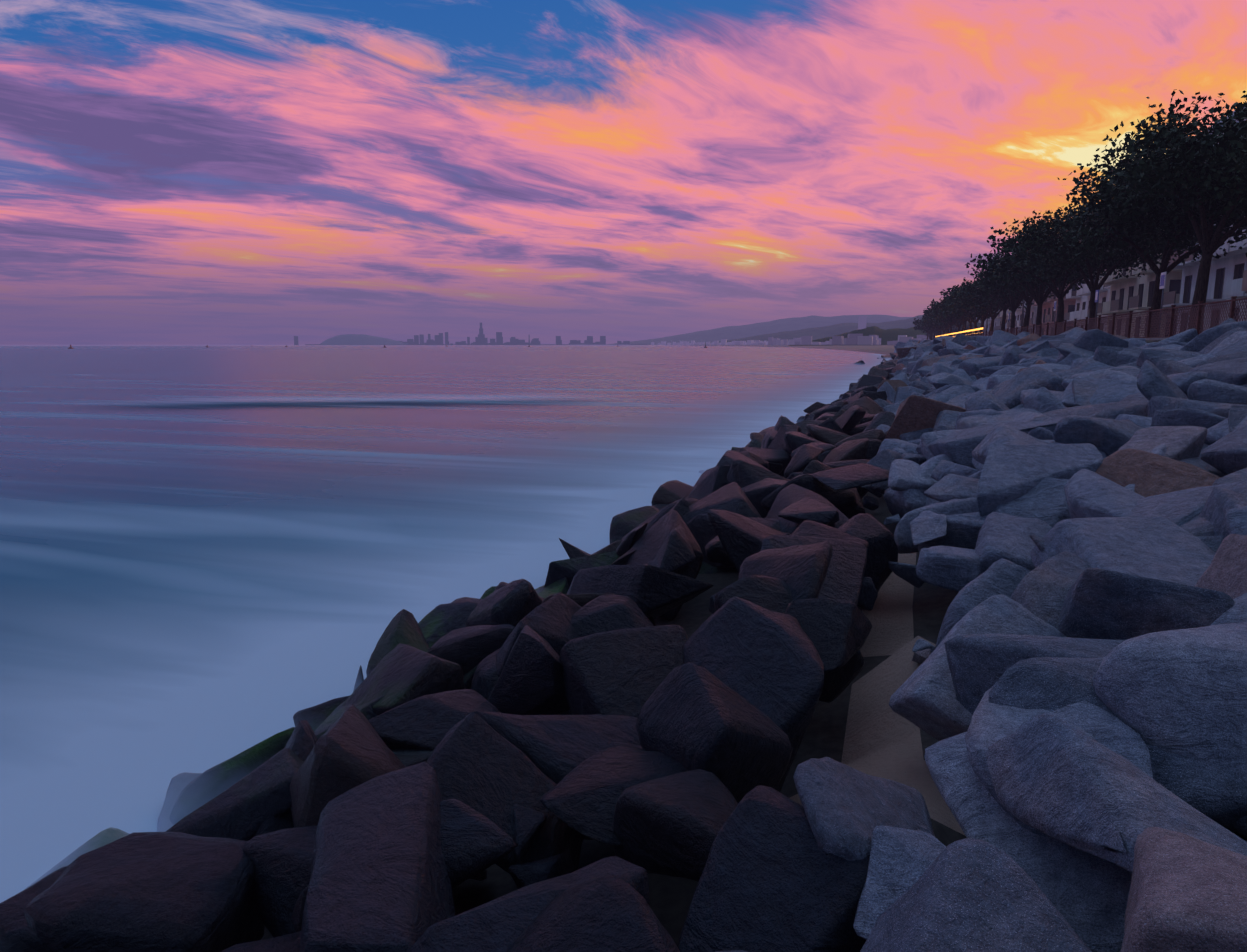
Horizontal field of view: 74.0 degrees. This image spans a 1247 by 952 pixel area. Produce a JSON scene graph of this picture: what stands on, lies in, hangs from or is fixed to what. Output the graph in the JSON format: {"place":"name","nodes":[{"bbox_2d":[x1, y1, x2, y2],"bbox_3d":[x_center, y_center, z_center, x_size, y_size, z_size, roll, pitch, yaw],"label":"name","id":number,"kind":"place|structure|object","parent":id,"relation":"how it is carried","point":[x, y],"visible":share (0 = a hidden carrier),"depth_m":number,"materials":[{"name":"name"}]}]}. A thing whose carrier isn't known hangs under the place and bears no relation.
{"place":"outdoors","nodes":[
{"label":"outdoors","id":0,"kind":"place"},
{"bbox_2d":[320,334,407,344],"bbox_3d":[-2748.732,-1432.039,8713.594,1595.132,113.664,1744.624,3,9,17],"label":"headland","id":1,"kind":"structure","parent":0,"point":[354,339],"depth_m":8151.73,"materials":[{"name":"grey"}]},
{"bbox_2d":[0,345,888,902],"bbox_3d":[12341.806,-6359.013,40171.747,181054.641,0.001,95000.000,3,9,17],"label":"sea","id":2,"kind":"structure","parent":0,"point":[212,555],"depth_m":18.32,"materials":[{"name":"liquid"}]},
{"bbox_2d":[68,345,707,348],"bbox_3d":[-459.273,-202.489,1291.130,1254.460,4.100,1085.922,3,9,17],"label":"buoys","id":3,"kind":"object","parent":2,"relation":"on","point":[70,347],"visible":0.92,"depth_m":1044.05,"materials":[{"name":"brown"}]},
{"bbox_2d":[294,323,647,344],"bbox_3d":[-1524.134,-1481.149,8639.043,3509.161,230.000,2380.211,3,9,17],"label":"city skyline","id":4,"kind":"structure","parent":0,"point":[480,339],"depth_m":8520.10,"materials":[{"name":"grey"}]},
{"bbox_2d":[0,0,1246,344],"label":"sky","id":5,"kind":"structure","parent":0,"point":[173,172],"materials":[{"name":"pink"}]},
{"bbox_2d":[261,340,1246,944],"bbox_3d":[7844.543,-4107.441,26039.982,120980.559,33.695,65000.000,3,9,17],"label":"ground","id":6,"kind":"structure","parent":0,"point":[859,724],"depth_m":5.53,"materials":[{"name":"brown sand"}]},
{"bbox_2d":[0,318,1246,951],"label":"rocks","id":7,"kind":"object","parent":6,"relation":"on","point":[1070,694],"visible":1,"depth_m":4.06,"materials":[{"name":"grey stone"}]},
{"bbox_2d":[588,316,954,345],"bbox_3d":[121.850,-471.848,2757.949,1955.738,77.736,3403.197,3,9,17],"label":"town","id":8,"kind":"object","parent":6,"relation":"on","point":[855,339],"visible":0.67,"depth_m":1504.55},
{"bbox_2d":[876,336,951,366],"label":"rocks","id":9,"kind":"object","parent":6,"relation":"on","point":[904,349],"visible":0.12,"depth_m":113.06,"materials":[{"name":"grey stone"}]},
{"bbox_2d":[913,322,931,339],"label":"tree","id":10,"kind":"object","parent":6,"relation":"on","point":[919,328],"visible":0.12,"depth_m":224.94,"materials":[{"name":"green plant"}]},
{"bbox_2d":[913,315,936,338],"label":"tree","id":11,"kind":"object","parent":6,"relation":"on","point":[918,320],"visible":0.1,"depth_m":209.50,"materials":[{"name":"green plant"}]},
{"bbox_2d":[920,320,935,339],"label":"tree","id":12,"kind":"object","parent":6,"relation":"on","point":[932,331],"visible":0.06,"depth_m":216.99,"materials":[{"name":"green plant"}]},
{"bbox_2d":[922,312,944,334],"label":"tree","id":13,"kind":"object","parent":6,"relation":"on","point":[926,321],"visible":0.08,"depth_m":178.74,"materials":[{"name":"green plant"}]},
{"bbox_2d":[926,316,948,334],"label":"tree","id":14,"kind":"object","parent":6,"relation":"on","point":[932,323],"visible":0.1,"depth_m":170.19,"materials":[{"name":"green plant"}]},
{"bbox_2d":[796,327,1085,421],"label":"rocks","id":15,"kind":"object","parent":6,"relation":"on","point":[964,356],"visible":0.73,"depth_m":37.84,"materials":[{"name":"grey stone"}]},
{"bbox_2d":[928,298,956,335],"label":"tree","id":16,"kind":"object","parent":6,"relation":"on","point":[950,324],"visible":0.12,"depth_m":146.90,"materials":[{"name":"green plant"}]},
{"bbox_2d":[926,306,959,335],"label":"tree","id":17,"kind":"object","parent":6,"relation":"on","point":[945,323],"visible":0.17,"depth_m":154.97,"materials":[{"name":"green plant"}]},
{"bbox_2d":[927,315,959,335],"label":"tree","id":18,"kind":"object","parent":6,"relation":"on","point":[940,322],"visible":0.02,"depth_m":162.66,"materials":[{"name":"green plant"}]},
{"bbox_2d":[927,299,961,331],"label":"tree","id":19,"kind":"object","parent":6,"relation":"on","point":[945,318],"visible":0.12,"depth_m":138.81,"materials":[{"name":"green plant"}]},
{"bbox_2d":[941,323,968,335],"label":"building","id":20,"kind":"structure","parent":6,"relation":"on","point":[955,330],"depth_m":250.23,"materials":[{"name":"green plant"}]},
{"bbox_2d":[937,285,974,334],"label":"tree","id":21,"kind":"object","parent":6,"relation":"on","point":[962,317],"visible":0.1,"depth_m":123.38,"materials":[{"name":"green plant"}]},
{"bbox_2d":[939,288,974,333],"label":"tree","id":22,"kind":"object","parent":6,"relation":"on","point":[962,321],"visible":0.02,"depth_m":131.01,"materials":[{"name":"green plant"}]},
{"bbox_2d":[935,327,982,336],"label":"light trail","id":23,"kind":"object","parent":6,"relation":"on","point":[962,332],"visible":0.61,"depth_m":114.57,"materials":[{"name":"yellow"}]},
{"bbox_2d":[935,287,1002,335],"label":"tree","id":24,"kind":"object","parent":6,"relation":"on","point":[968,320],"visible":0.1,"depth_m":115.38,"materials":[{"name":"green plant"}]},
{"bbox_2d":[941,284,998,332],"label":"tree","id":25,"kind":"object","parent":6,"relation":"on","point":[947,300],"visible":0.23,"depth_m":107.59,"materials":[{"name":"green plant"}]},
{"bbox_2d":[966,323,977,333],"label":"building","id":26,"kind":"structure","parent":6,"relation":"on","point":[967,326],"depth_m":288.11,"materials":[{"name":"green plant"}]},
{"bbox_2d":[953,285,1015,334],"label":"tree","id":27,"kind":"object","parent":6,"relation":"on","point":[983,318],"visible":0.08,"depth_m":99.68,"materials":[{"name":"green plant"}]},
{"bbox_2d":[948,278,1033,335],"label":"tree","id":28,"kind":"object","parent":6,"relation":"on","point":[983,302],"visible":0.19,"depth_m":92.36,"materials":[{"name":"green plant"}]},
{"bbox_2d":[965,242,1051,331],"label":"tree","id":29,"kind":"object","parent":6,"relation":"on","point":[1027,299],"visible":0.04,"depth_m":68.29,"materials":[{"name":"green plant"}]},
{"bbox_2d":[959,264,1057,330],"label":"tree","id":30,"kind":"object","parent":6,"relation":"on","point":[999,300],"visible":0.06,"depth_m":84.56,"materials":[{"name":"green plant"}]},
{"bbox_2d":[970,252,1054,334],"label":"tree","id":31,"kind":"object","parent":6,"relation":"on","point":[1006,294],"visible":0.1,"depth_m":76.43,"materials":[{"name":"green plant"}]},
{"bbox_2d":[981,236,1122,335],"bbox_3d":[31.258,-13.704,60.404,8.661,8.617,9.431,-4,10,-22],"label":"tree","id":32,"kind":"object","parent":6,"relation":"on","point":[1039,297],"visible":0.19,"depth_m":61.30,"materials":[{"name":"green plant"}]},
{"bbox_2d":[949,272,1166,336],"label":"sign poles","id":33,"kind":"object","parent":6,"relation":"on","point":[1163,280],"visible":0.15,"depth_m":40.96,"materials":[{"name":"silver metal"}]},
{"bbox_2d":[976,215,1155,334],"bbox_3d":[28.124,-12.811,53.867,9.414,8.882,9.350,-2,9,-13],"label":"tree","id":34,"kind":"object","parent":6,"relation":"on","point":[1059,292],"visible":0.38,"depth_m":54.00,"materials":[{"name":"green plant"}]},
{"bbox_2d":[965,296,1246,339],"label":"fence","id":35,"kind":"object","parent":6,"relation":"on","point":[1172,317],"visible":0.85,"depth_m":28.63,"materials":[{"name":"metal"}]},
{"bbox_2d":[1002,196,1214,329],"bbox_3d":[26.442,-11.235,45.548,9.975,8.407,10.029,-8,12,-41],"label":"tree","id":36,"kind":"object","parent":6,"relation":"on","point":[1038,241],"visible":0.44,"depth_m":44.95,"materials":[{"name":"green plant"}]},
{"bbox_2d":[1057,89,1246,333],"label":"tree","id":37,"kind":"object","parent":6,"relation":"on","point":[1217,177],"visible":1,"depth_m":27.92,"materials":[{"name":"green plant"}]},
{"bbox_2d":[1060,155,1246,336],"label":"tree","id":38,"kind":"object","parent":6,"relation":"on","point":[1176,236],"visible":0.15,"depth_m":34.98,"materials":[{"name":"green plant"}]},
{"bbox_2d":[614,315,911,344],"bbox_3d":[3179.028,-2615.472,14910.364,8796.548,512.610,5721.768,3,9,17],"label":"hills","id":39,"kind":"structure","parent":0,"point":[756,329],"depth_m":13719.14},
{"bbox_2d":[705,315,976,344],"bbox_3d":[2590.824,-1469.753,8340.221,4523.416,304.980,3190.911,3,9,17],"label":"hills","id":40,"kind":"structure","parent":0,"point":[815,333],"depth_m":7688.84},
{"bbox_2d":[788,320,980,345],"bbox_3d":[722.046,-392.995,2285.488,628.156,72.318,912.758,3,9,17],"label":"shore","id":41,"kind":"structure","parent":0,"point":[885,336],"depth_m":2015.17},
{"bbox_2d":[978,311,999,335],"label":"building","id":42,"kind":"structure","parent":0,"point":[996,322],"depth_m":206.93,"materials":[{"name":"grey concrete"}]},
{"bbox_2d":[993,307,1010,331],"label":"building","id":43,"kind":"structure","parent":0,"point":[1000,315],"depth_m":181.54,"materials":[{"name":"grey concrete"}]},
{"bbox_2d":[1005,296,1036,334],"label":"building","id":44,"kind":"structure","parent":0,"point":[1018,313],"depth_m":143.02,"materials":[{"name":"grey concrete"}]},
{"bbox_2d":[1029,282,1076,335],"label":"building","id":45,"kind":"structure","parent":0,"point":[1048,312],"depth_m":116.31,"materials":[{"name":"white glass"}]},
{"bbox_2d":[1064,269,1109,331],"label":"building","id":46,"kind":"structure","parent":0,"point":[1082,298],"depth_m":101.48,"materials":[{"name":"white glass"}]},
{"bbox_2d":[1097,212,1182,337],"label":"building","id":47,"kind":"structure","parent":0,"point":[1133,292],"depth_m":74.51,"materials":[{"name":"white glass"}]},
{"bbox_2d":[1163,107,1246,333],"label":"building","id":48,"kind":"structure","parent":0,"point":[1226,276],"depth_m":59.17,"materials":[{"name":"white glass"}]},
{"bbox_2d":[1241,270,1246,290],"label":"building","id":49,"kind":"structure","parent":0,"point":[1244,284],"depth_m":46.56,"materials":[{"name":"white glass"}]}
]}

